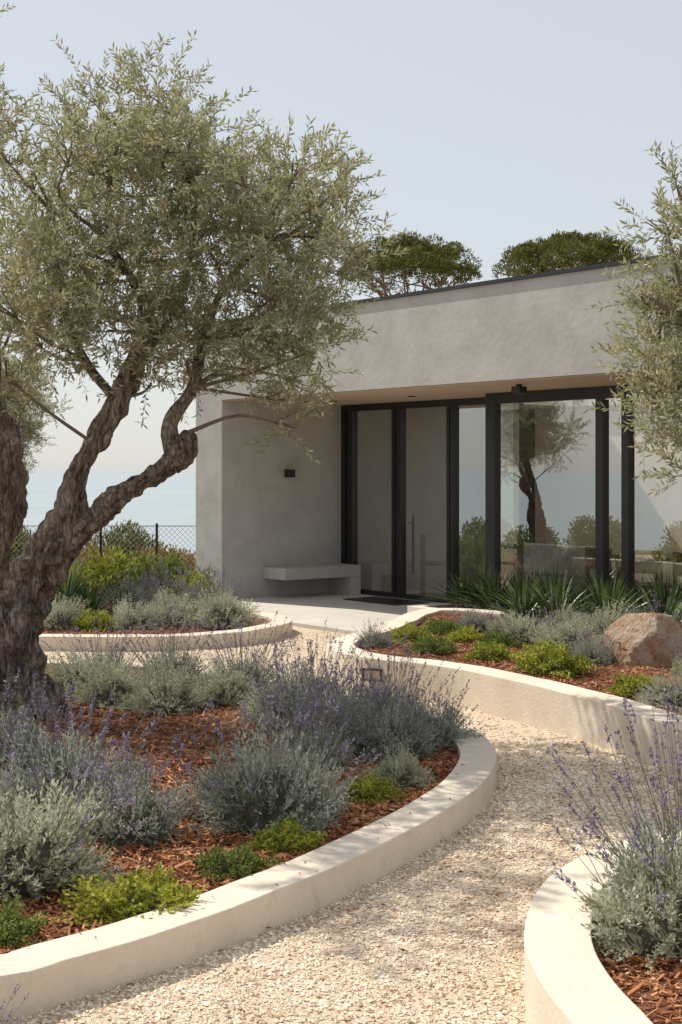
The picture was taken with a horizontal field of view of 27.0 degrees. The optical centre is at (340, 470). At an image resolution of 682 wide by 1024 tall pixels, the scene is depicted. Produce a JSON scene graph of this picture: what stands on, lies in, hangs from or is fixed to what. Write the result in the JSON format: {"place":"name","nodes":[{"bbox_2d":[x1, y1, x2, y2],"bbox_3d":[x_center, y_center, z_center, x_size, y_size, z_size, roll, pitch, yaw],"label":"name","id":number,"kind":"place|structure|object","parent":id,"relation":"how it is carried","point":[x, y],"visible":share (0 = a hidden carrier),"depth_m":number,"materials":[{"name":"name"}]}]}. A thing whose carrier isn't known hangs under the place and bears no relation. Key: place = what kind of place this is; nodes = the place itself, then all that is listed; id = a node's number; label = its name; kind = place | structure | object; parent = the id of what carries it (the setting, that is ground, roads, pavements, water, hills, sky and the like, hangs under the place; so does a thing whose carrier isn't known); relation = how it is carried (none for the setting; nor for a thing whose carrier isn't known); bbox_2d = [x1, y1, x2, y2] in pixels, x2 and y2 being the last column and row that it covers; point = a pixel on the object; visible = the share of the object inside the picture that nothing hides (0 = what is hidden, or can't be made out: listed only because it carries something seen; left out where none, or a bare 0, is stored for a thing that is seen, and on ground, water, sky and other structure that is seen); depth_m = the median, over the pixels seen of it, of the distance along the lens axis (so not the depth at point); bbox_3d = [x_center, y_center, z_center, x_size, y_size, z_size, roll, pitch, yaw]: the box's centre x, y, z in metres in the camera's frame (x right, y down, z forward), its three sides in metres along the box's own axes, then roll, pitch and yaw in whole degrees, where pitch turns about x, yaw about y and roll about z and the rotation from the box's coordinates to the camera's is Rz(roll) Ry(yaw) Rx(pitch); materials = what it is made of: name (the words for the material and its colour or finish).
{"place":"outdoors","nodes":[
{"label":"outdoors","id":0,"kind":"place"},
{"bbox_2d":[23,471,195,557],"bbox_3d":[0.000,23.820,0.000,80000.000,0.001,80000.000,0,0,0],"label":"sea","id":1,"kind":"structure","parent":0,"point":[171,500],"depth_m":1048.98,"materials":[{"name":"liquid"}]},
{"bbox_2d":[231,593,441,633],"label":"terrace","id":2,"kind":"structure","parent":0,"point":[317,610],"depth_m":17.94,"materials":[{"name":"stone"}]},
{"bbox_2d":[264,563,360,594],"bbox_3d":[-0.401,1.560,20.053,1.330,0.420,0.517,0,0,-38],"label":"concrete bench","id":3,"kind":"object","parent":2,"relation":"on","point":[344,578],"visible":1,"depth_m":19.98,"materials":[{"name":"grey paint"}]},
{"bbox_2d":[361,589,454,602],"bbox_3d":[1.152,1.765,19.314,0.100,0.110,3.597,0,0,-38],"label":"door threshold","id":4,"kind":"object","parent":2,"relation":"on","point":[402,596],"visible":0.21,"depth_m":19.57,"materials":[{"name":"black metal"}]},
{"bbox_2d":[341,405,347,563],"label":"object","id":5,"kind":"object","parent":4,"relation":"on","point":[344,487],"visible":0.64,"depth_m":20.65,"materials":[{"name":"black metal"}]},
{"bbox_2d":[348,405,357,564],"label":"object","id":6,"kind":"object","parent":4,"relation":"on","point":[352,487],"visible":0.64,"depth_m":20.53,"materials":[{"name":"black metal"}]},
{"bbox_2d":[391,403,395,597],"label":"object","id":7,"kind":"object","parent":4,"relation":"on","point":[393,500],"visible":0.64,"depth_m":19.77,"materials":[{"name":"black metal"}]},
{"bbox_2d":[396,402,405,597],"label":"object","id":8,"kind":"object","parent":4,"relation":"on","point":[400,474],"visible":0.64,"depth_m":19.69,"materials":[{"name":"black metal"}]},
{"bbox_2d":[446,399,449,602],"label":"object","id":9,"kind":"object","parent":4,"relation":"on","point":[447,490],"visible":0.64,"depth_m":18.89,"materials":[{"name":"black metal"}]},
{"bbox_2d":[450,399,458,602],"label":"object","id":10,"kind":"object","parent":4,"relation":"on","point":[454,489],"visible":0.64,"depth_m":18.83,"materials":[{"name":"black metal"}]},
{"bbox_2d":[485,393,500,584],"bbox_3d":[1.864,0.440,17.434,0.106,2.760,0.160,0,0,-38],"label":"mullion bay","id":11,"kind":"object","parent":2,"relation":"on","point":[492,482],"visible":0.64,"depth_m":17.38,"materials":[{"name":"black metal"}]},
{"bbox_2d":[0,626,681,1023],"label":"gravel path","id":12,"kind":"structure","parent":0,"point":[434,934],"depth_m":5.60,"materials":[{"name":"gravel"}]},
{"bbox_2d":[513,403,523,585],"bbox_3d":[2.237,0.440,17.931,0.106,2.760,0.080,0,0,-38],"label":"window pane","id":13,"kind":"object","parent":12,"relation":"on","point":[518,485],"visible":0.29,"depth_m":17.90,"materials":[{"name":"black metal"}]},
{"bbox_2d":[595,387,608,600],"bbox_3d":[2.948,0.440,16.054,0.106,2.760,0.110,0,0,-38],"label":"mullion bay","id":14,"kind":"object","parent":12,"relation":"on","point":[601,491],"visible":0.64,"depth_m":16.02,"materials":[{"name":"black metal"}]},
{"bbox_2d":[621,385,634,604],"bbox_3d":[3.180,0.440,15.759,0.106,2.760,0.100,0,0,-38],"label":"mullion bay","id":15,"kind":"object","parent":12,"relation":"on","point":[627,509],"visible":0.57,"depth_m":15.72,"materials":[{"name":"black metal"}]},
{"bbox_2d":[0,0,681,470],"label":"sky","id":16,"kind":"structure","parent":0,"point":[492,126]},
{"bbox_2d":[361,580,664,596],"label":"interior floor","id":17,"kind":"structure","parent":0,"point":[411,589],"depth_m":21.16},
{"bbox_2d":[501,542,652,596],"bbox_3d":[3.045,1.325,18.895,0.880,0.700,2.100,0,0,-38],"label":"sofa","id":18,"kind":"object","parent":17,"relation":"on","point":[539,556],"visible":0.4,"depth_m":18.55,"materials":[{"name":"white fabric"}]},
{"bbox_2d":[535,405,681,593],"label":"interior partition","id":19,"kind":"object","parent":17,"relation":"on","point":[564,476],"visible":0.6,"depth_m":21.45,"materials":[{"name":"paint"}]},
{"bbox_2d":[585,547,637,596],"bbox_3d":[3.205,1.345,16.860,0.440,0.860,0.440,0,0,-30],"label":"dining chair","id":20,"kind":"object","parent":17,"relation":"on","point":[589,557],"visible":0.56,"depth_m":16.84,"materials":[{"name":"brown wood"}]},
{"bbox_2d":[635,550,679,596],"bbox_3d":[3.583,1.345,16.330,0.440,0.860,0.440,0,0,43],"label":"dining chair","id":21,"kind":"object","parent":17,"relation":"on","point":[651,560],"visible":0.38,"depth_m":16.13,"materials":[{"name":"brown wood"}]},
{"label":"ground","id":22,"kind":"structure","parent":0,"visible":0},
{"bbox_2d":[11,523,195,573],"bbox_3d":[-5.530,1.375,22.200,8.943,1.090,0.042,0,0,0],"label":"chain link fence","id":23,"kind":"object","parent":22,"relation":"on","point":[156,525],"visible":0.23,"depth_m":22.20,"materials":[{"name":"black metal"}]},
{"bbox_2d":[85,519,163,563],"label":"pine shrub","id":24,"kind":"object","parent":22,"relation":"on","point":[120,537],"visible":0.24,"depth_m":24.35,"materials":[{"name":"plant"}]},
{"bbox_2d":[39,595,291,651],"bbox_3d":[-4.433,1.789,17.778,7.778,0.261,7.046,0,0,0],"label":"garden bed","id":25,"kind":"object","parent":22,"relation":"on","point":[47,636],"visible":0.23,"depth_m":14.54,"materials":[{"name":"concrete"}]},
{"bbox_2d":[0,343,73,493],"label":"olive tree","id":26,"kind":"object","parent":25,"relation":"on","point":[28,434],"visible":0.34,"depth_m":17.67,"materials":[{"name":"green plant"}]},
{"bbox_2d":[43,594,88,630],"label":"santolina bush","id":27,"kind":"object","parent":25,"relation":"on","point":[58,616],"visible":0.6,"depth_m":15.23,"materials":[{"name":"plant"}]},
{"bbox_2d":[70,606,116,632],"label":"groundcover plant","id":28,"kind":"object","parent":25,"relation":"on","point":[84,620],"visible":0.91,"depth_m":15.20,"materials":[{"name":"green plant"}]},
{"bbox_2d":[56,570,149,614],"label":"strap leaf plant","id":29,"kind":"object","parent":25,"relation":"on","point":[85,595],"visible":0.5,"depth_m":16.36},
{"bbox_2d":[66,543,147,596],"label":"groundcover plant","id":30,"kind":"object","parent":25,"relation":"on","point":[112,567],"visible":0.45,"depth_m":19.41,"materials":[{"name":"green plant"}]},
{"bbox_2d":[108,591,167,630],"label":"santolina bush","id":31,"kind":"object","parent":25,"relation":"on","point":[124,612],"visible":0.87,"depth_m":15.38,"materials":[{"name":"plant"}]},
{"bbox_2d":[111,545,215,596],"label":"groundcover plant","id":32,"kind":"object","parent":25,"relation":"on","point":[144,564],"visible":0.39,"depth_m":19.00,"materials":[{"name":"green plant"}]},
{"bbox_2d":[144,586,207,628],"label":"santolina bush","id":33,"kind":"object","parent":25,"relation":"on","point":[187,608],"visible":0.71,"depth_m":15.59,"materials":[{"name":"plant"}]},
{"bbox_2d":[157,556,231,613],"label":"tall lavender bush","id":34,"kind":"object","parent":25,"relation":"on","point":[192,591],"visible":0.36,"depth_m":17.11,"materials":[{"name":"green plant"}]},
{"bbox_2d":[177,582,269,629],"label":"santolina bush","id":35,"kind":"object","parent":25,"relation":"on","point":[226,609],"visible":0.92,"depth_m":15.47,"materials":[{"name":"plant"}]},
{"bbox_2d":[0,659,504,1020],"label":"garden bed","id":36,"kind":"object","parent":22,"relation":"on","point":[365,843],"visible":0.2,"depth_m":6.15,"materials":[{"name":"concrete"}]},
{"bbox_2d":[0,734,49,821],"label":"lavender bush","id":37,"kind":"object","parent":36,"relation":"on","point":[2,786],"visible":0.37,"depth_m":6.62,"materials":[{"name":"green plant"}]},
{"bbox_2d":[0,3,51,183],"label":"olive tree","id":38,"kind":"object","parent":36,"relation":"on","point":[5,130],"visible":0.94,"depth_m":8.80,"materials":[{"name":"green plant"}]},
{"bbox_2d":[0,890,52,949],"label":"groundcover plant","id":39,"kind":"object","parent":36,"relation":"on","point":[14,928],"visible":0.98,"depth_m":5.18,"materials":[{"name":"green plant"}]},
{"bbox_2d":[0,122,56,590],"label":"olive tree","id":40,"kind":"object","parent":36,"relation":"on","point":[14,478],"visible":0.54,"depth_m":10.51,"materials":[{"name":"green plant"}]},
{"bbox_2d":[0,666,91,783],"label":"lavender bush","id":41,"kind":"object","parent":36,"relation":"on","point":[2,720],"visible":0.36,"depth_m":7.62,"materials":[{"name":"green plant"}]},
{"bbox_2d":[0,752,141,907],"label":"silver lavender bush","id":42,"kind":"object","parent":36,"relation":"on","point":[38,856],"visible":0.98,"depth_m":5.82,"materials":[{"name":"green plant"}]},
{"bbox_2d":[45,642,126,698],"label":"santolina bush","id":43,"kind":"object","parent":36,"relation":"on","point":[65,672],"visible":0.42,"depth_m":10.84,"materials":[{"name":"plant"}]},
{"bbox_2d":[0,679,184,822],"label":"lavender bush","id":44,"kind":"object","parent":36,"relation":"on","point":[57,771],"visible":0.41,"depth_m":7.03,"materials":[{"name":"green plant"}]},
{"bbox_2d":[40,609,164,682],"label":"tall lavender bush","id":45,"kind":"object","parent":36,"relation":"on","point":[109,656],"visible":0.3,"depth_m":11.29,"materials":[{"name":"green plant"}]},
{"bbox_2d":[68,654,149,709],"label":"santolina bush","id":46,"kind":"object","parent":36,"relation":"on","point":[116,681],"visible":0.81,"depth_m":10.40,"materials":[{"name":"plant"}]},
{"bbox_2d":[47,862,205,926],"bbox_3d":[-0.840,1.631,5.517,0.650,0.206,0.451,0,0,16],"label":"groundcover plant","id":47,"kind":"object","parent":36,"relation":"on","point":[128,897],"visible":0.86,"depth_m":5.43,"materials":[{"name":"green plant"}]},
{"bbox_2d":[57,731,208,854],"bbox_3d":[-0.978,1.476,6.674,0.682,0.529,0.710,0,0,-16],"label":"lavender bush","id":48,"kind":"object","parent":36,"relation":"on","point":[146,811],"visible":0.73,"depth_m":6.57,"materials":[{"name":"green plant"}]},
{"bbox_2d":[113,649,213,716],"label":"santolina bush","id":49,"kind":"object","parent":36,"relation":"on","point":[168,696],"visible":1,"depth_m":10.11,"materials":[{"name":"plant"}]},
{"bbox_2d":[108,600,224,685],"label":"tall lavender bush","id":50,"kind":"object","parent":36,"relation":"on","point":[186,660],"visible":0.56,"depth_m":11.33,"materials":[{"name":"green plant"}]},
{"bbox_2d":[0,30,411,726],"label":"olive tree","id":51,"kind":"object","parent":36,"relation":"on","point":[136,152],"visible":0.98,"depth_m":9.54,"materials":[{"name":"green plant"}]},
{"bbox_2d":[184,659,264,707],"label":"santolina bush","id":52,"kind":"object","parent":36,"relation":"on","point":[219,693],"visible":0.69,"depth_m":10.38,"materials":[{"name":"plant"}]},
{"bbox_2d":[187,843,284,882],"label":"groundcover plant","id":53,"kind":"object","parent":36,"relation":"on","point":[240,861],"visible":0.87,"depth_m":5.97,"materials":[{"name":"green plant"}]},
{"bbox_2d":[183,605,297,691],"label":"tall lavender bush","id":54,"kind":"object","parent":36,"relation":"on","point":[240,664],"visible":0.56,"depth_m":10.96,"materials":[{"name":"green plant"}]},
{"bbox_2d":[165,678,381,837],"bbox_3d":[-0.306,1.370,6.925,1.070,0.764,1.059,0,0,-26],"label":"lavender bush","id":55,"kind":"object","parent":36,"relation":"on","point":[260,793],"visible":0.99,"depth_m":6.80,"materials":[{"name":"green plant"}]},
{"bbox_2d":[240,813,327,855],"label":"groundcover plant","id":56,"kind":"object","parent":36,"relation":"on","point":[283,837],"visible":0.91,"depth_m":6.39,"materials":[{"name":"green plant"}]},
{"bbox_2d":[227,640,358,731],"bbox_3d":[-0.318,1.436,9.618,0.849,0.618,1.037,0,0,-42],"label":"lavender bush","id":57,"kind":"object","parent":36,"relation":"on","point":[265,702],"visible":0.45,"depth_m":9.54,"materials":[{"name":"green plant"}]},
{"bbox_2d":[248,620,370,698],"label":"tall lavender bush","id":58,"kind":"object","parent":36,"relation":"on","point":[322,669],"visible":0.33,"depth_m":10.17,"materials":[{"name":"green plant"}]},
{"bbox_2d":[258,684,377,774],"bbox_3d":[-0.108,1.472,8.211,0.654,0.529,0.685,0,0,17],"label":"tall lavender bush","id":59,"kind":"object","parent":36,"relation":"on","point":[308,743],"visible":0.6,"depth_m":8.14,"materials":[{"name":"green plant"}]},
{"bbox_2d":[265,660,413,754],"bbox_3d":[-0.039,1.459,8.778,0.939,0.567,0.778,0,0,12],"label":"lavender bush","id":60,"kind":"object","parent":36,"relation":"on","point":[345,710],"visible":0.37,"depth_m":8.73,"materials":[{"name":"green plant"}]},
{"bbox_2d":[297,647,409,726],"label":"lavender bush","id":61,"kind":"object","parent":36,"relation":"on","point":[350,691],"visible":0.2,"depth_m":9.29,"materials":[{"name":"green plant"}]},
{"bbox_2d":[342,770,407,803],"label":"groundcover plant","id":62,"kind":"object","parent":36,"relation":"on","point":[369,788],"visible":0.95,"depth_m":7.41,"materials":[{"name":"green plant"}]},
{"bbox_2d":[327,667,453,765],"bbox_3d":[0.270,1.457,8.560,0.674,0.572,0.690,0,0,-44],"label":"lavender bush","id":63,"kind":"object","parent":36,"relation":"on","point":[387,730],"visible":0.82,"depth_m":8.45,"materials":[{"name":"green plant"}]},
{"bbox_2d":[326,629,460,718],"bbox_3d":[0.300,1.398,9.480,0.904,0.686,0.834,0,0,21],"label":"tall lavender bush","id":64,"kind":"object","parent":36,"relation":"on","point":[397,669],"visible":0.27,"depth_m":9.49,"materials":[{"name":"green plant"}]},
{"bbox_2d":[355,736,438,791],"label":"santolina bush","id":65,"kind":"object","parent":36,"relation":"on","point":[401,772],"visible":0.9,"depth_m":7.70,"materials":[{"name":"plant"}]},
{"bbox_2d":[372,676,486,750],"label":"lavender bush","id":66,"kind":"object","parent":36,"relation":"on","point":[449,733],"visible":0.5,"depth_m":8.78,"materials":[{"name":"green plant"}]},
{"bbox_2d":[196,400,340,598],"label":"fin wall","id":67,"kind":"structure","parent":22,"relation":"on","point":[256,513],"depth_m":19.89,"materials":[{"name":"grey paint"}]},
{"bbox_2d":[337,229,482,297],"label":"umbrella pine","id":68,"kind":"object","parent":22,"relation":"on","point":[433,259],"visible":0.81,"depth_m":78.36,"materials":[{"name":"green plant"}]},
{"bbox_2d":[358,408,534,587],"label":"glass pane","id":69,"kind":"structure","parent":22,"relation":"on","point":[426,472],"depth_m":22.26,"materials":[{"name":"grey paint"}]},
{"bbox_2d":[327,608,681,778],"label":"garden bed","id":70,"kind":"object","parent":22,"relation":"on","point":[586,708],"visible":0.36,"depth_m":10.46,"materials":[{"name":"concrete"}]},
{"bbox_2d":[351,618,398,647],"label":"lavender bush","id":71,"kind":"object","parent":70,"relation":"on","point":[371,640],"visible":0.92,"depth_m":12.69,"materials":[{"name":"green plant"}]},
{"bbox_2d":[387,621,438,643],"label":"groundcover plant","id":72,"kind":"object","parent":70,"relation":"on","point":[411,631],"visible":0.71,"depth_m":13.04,"materials":[{"name":"green plant"}]},
{"bbox_2d":[406,631,458,654],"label":"groundcover plant","id":73,"kind":"object","parent":70,"relation":"on","point":[427,643],"visible":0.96,"depth_m":12.25,"materials":[{"name":"green plant"}]},
{"bbox_2d":[451,598,496,632],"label":"lavender bush","id":74,"kind":"object","parent":70,"relation":"on","point":[475,620],"visible":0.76,"depth_m":13.92,"materials":[{"name":"green plant"}]},
{"bbox_2d":[463,640,513,662],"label":"groundcover plant","id":75,"kind":"object","parent":70,"relation":"on","point":[484,651],"visible":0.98,"depth_m":11.74,"materials":[{"name":"green plant"}]},
{"bbox_2d":[475,628,523,648],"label":"groundcover plant","id":76,"kind":"object","parent":70,"relation":"on","point":[498,638],"visible":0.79,"depth_m":12.62,"materials":[{"name":"green plant"}]},
{"bbox_2d":[482,598,559,648],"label":"silver lavender bush","id":77,"kind":"object","parent":70,"relation":"on","point":[518,631],"visible":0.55,"depth_m":12.77,"materials":[{"name":"green plant"}]},
{"bbox_2d":[481,573,577,617],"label":"strap leaf plant","id":78,"kind":"object","parent":70,"relation":"on","point":[518,609],"visible":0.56,"depth_m":14.81,"materials":[{"name":"plant"}]},
{"bbox_2d":[504,637,597,678],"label":"groundcover plant","id":79,"kind":"object","parent":70,"relation":"on","point":[548,660],"visible":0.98,"depth_m":11.02,"materials":[{"name":"green plant"}]},
{"bbox_2d":[507,569,595,621],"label":"strap leaf plant","id":80,"kind":"object","parent":70,"relation":"on","point":[546,604],"visible":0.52,"depth_m":14.42,"materials":[{"name":"plant"}]},
{"bbox_2d":[523,612,598,655],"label":"santolina bush","id":81,"kind":"object","parent":70,"relation":"on","point":[562,633],"visible":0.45,"depth_m":12.14,"materials":[{"name":"plant"}]},
{"bbox_2d":[529,590,593,632],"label":"silver lavender bush","id":82,"kind":"object","parent":70,"relation":"on","point":[563,615],"visible":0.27,"depth_m":13.37,"materials":[{"name":"green plant"}]},
{"bbox_2d":[563,619,615,665],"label":"lavender bush","id":83,"kind":"object","parent":70,"relation":"on","point":[594,650],"visible":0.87,"depth_m":11.52,"materials":[{"name":"green plant"}]},
{"bbox_2d":[557,595,638,644],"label":"santolina bush","id":84,"kind":"object","parent":70,"relation":"on","point":[599,620],"visible":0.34,"depth_m":12.74,"materials":[{"name":"plant"}]},
{"bbox_2d":[554,569,665,620],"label":"strap leaf plant","id":85,"kind":"object","parent":70,"relation":"on","point":[603,598],"visible":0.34,"depth_m":13.82,"materials":[{"name":"plant"}]},
{"bbox_2d":[582,140,681,496],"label":"olive tree","id":86,"kind":"object","parent":70,"relation":"on","point":[666,307],"visible":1,"depth_m":8.64,"materials":[{"name":"green plant"}]},
{"bbox_2d":[606,671,658,697],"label":"groundcover plant","id":87,"kind":"object","parent":70,"relation":"on","point":[627,685],"visible":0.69,"depth_m":9.96,"materials":[{"name":"green plant"}]},
{"bbox_2d":[586,565,681,624],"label":"strap leaf plant","id":88,"kind":"object","parent":70,"relation":"on","point":[657,598],"visible":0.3,"depth_m":13.11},
{"bbox_2d":[603,612,681,668],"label":"boulder","id":89,"kind":"object","parent":70,"relation":"on","point":[637,640],"visible":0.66,"depth_m":11.45,"materials":[{"name":"stone"}]},
{"bbox_2d":[633,668,681,708],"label":"santolina bush","id":90,"kind":"object","parent":70,"relation":"on","point":[658,699],"visible":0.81,"depth_m":9.55,"materials":[{"name":"plant"}]},
{"bbox_2d":[407,603,681,626],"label":"planter box","id":91,"kind":"object","parent":22,"relation":"on","point":[420,607],"visible":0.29,"depth_m":16.95,"materials":[{"name":"concrete"}]},
{"bbox_2d":[415,568,493,607],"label":"strap leaf plant","id":92,"kind":"object","parent":91,"relation":"on","point":[455,587],"visible":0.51,"depth_m":16.89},
{"bbox_2d":[438,571,527,610],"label":"strap leaf plant","id":93,"kind":"object","parent":91,"relation":"on","point":[492,596],"visible":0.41,"depth_m":16.19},
{"bbox_2d":[491,229,644,278],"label":"umbrella pine","id":94,"kind":"object","parent":22,"relation":"on","point":[573,248],"visible":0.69,"depth_m":77.98,"materials":[{"name":"green plant"}]},
{"bbox_2d":[524,832,681,1023],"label":"garden bed","id":95,"kind":"object","parent":22,"relation":"on","point":[571,976],"visible":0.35,"depth_m":4.67,"materials":[{"name":"concrete"}]},
{"bbox_2d":[546,689,681,889],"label":"tall lavender bush","id":96,"kind":"object","parent":95,"relation":"on","point":[671,832],"visible":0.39,"depth_m":5.43,"materials":[{"name":"purple plant"}]},
{"bbox_2d":[551,791,681,971],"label":"silver lavender bush","id":97,"kind":"object","parent":95,"relation":"on","point":[640,914],"visible":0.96,"depth_m":4.99,"materials":[{"name":"green plant"}]},
{"bbox_3d":[9.985,0.482,20.693,0.300,2.877,13.057,0,0,-38],"label":"back wall","id":98,"kind":"object","parent":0,"visible":0},
{"bbox_2d":[196,257,681,401],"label":"roof fascia","id":99,"kind":"structure","parent":98,"relation":"on","point":[541,327],"depth_m":15.39,"materials":[{"name":"concrete"}]},
{"bbox_2d":[196,252,681,325],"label":"roof flashing front","id":100,"kind":"object","parent":99,"relation":"on","point":[549,273],"visible":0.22,"depth_m":15.05,"materials":[{"name":"black metal"}]},
{"bbox_2d":[224,369,676,404],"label":"soffit","id":101,"kind":"structure","parent":99,"relation":"attached to","point":[455,391],"depth_m":16.64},
{"bbox_2d":[341,397,484,411],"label":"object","id":102,"kind":"object","parent":101,"relation":"attached to","point":[425,404],"visible":0.64,"depth_m":19.34,"materials":[{"name":"black metal"}]},
{"bbox_2d":[355,400,577,411],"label":"roof slab","id":103,"kind":"structure","parent":99,"relation":"attached to","point":[531,407],"depth_m":21.45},
{"label":"glass bay","id":104,"kind":"object","parent":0,"visible":0},
{"bbox_2d":[486,384,681,403],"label":"head bay","id":105,"kind":"object","parent":104,"relation":"attached to","point":[585,393],"visible":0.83,"depth_m":16.54,"materials":[{"name":"black metal"}]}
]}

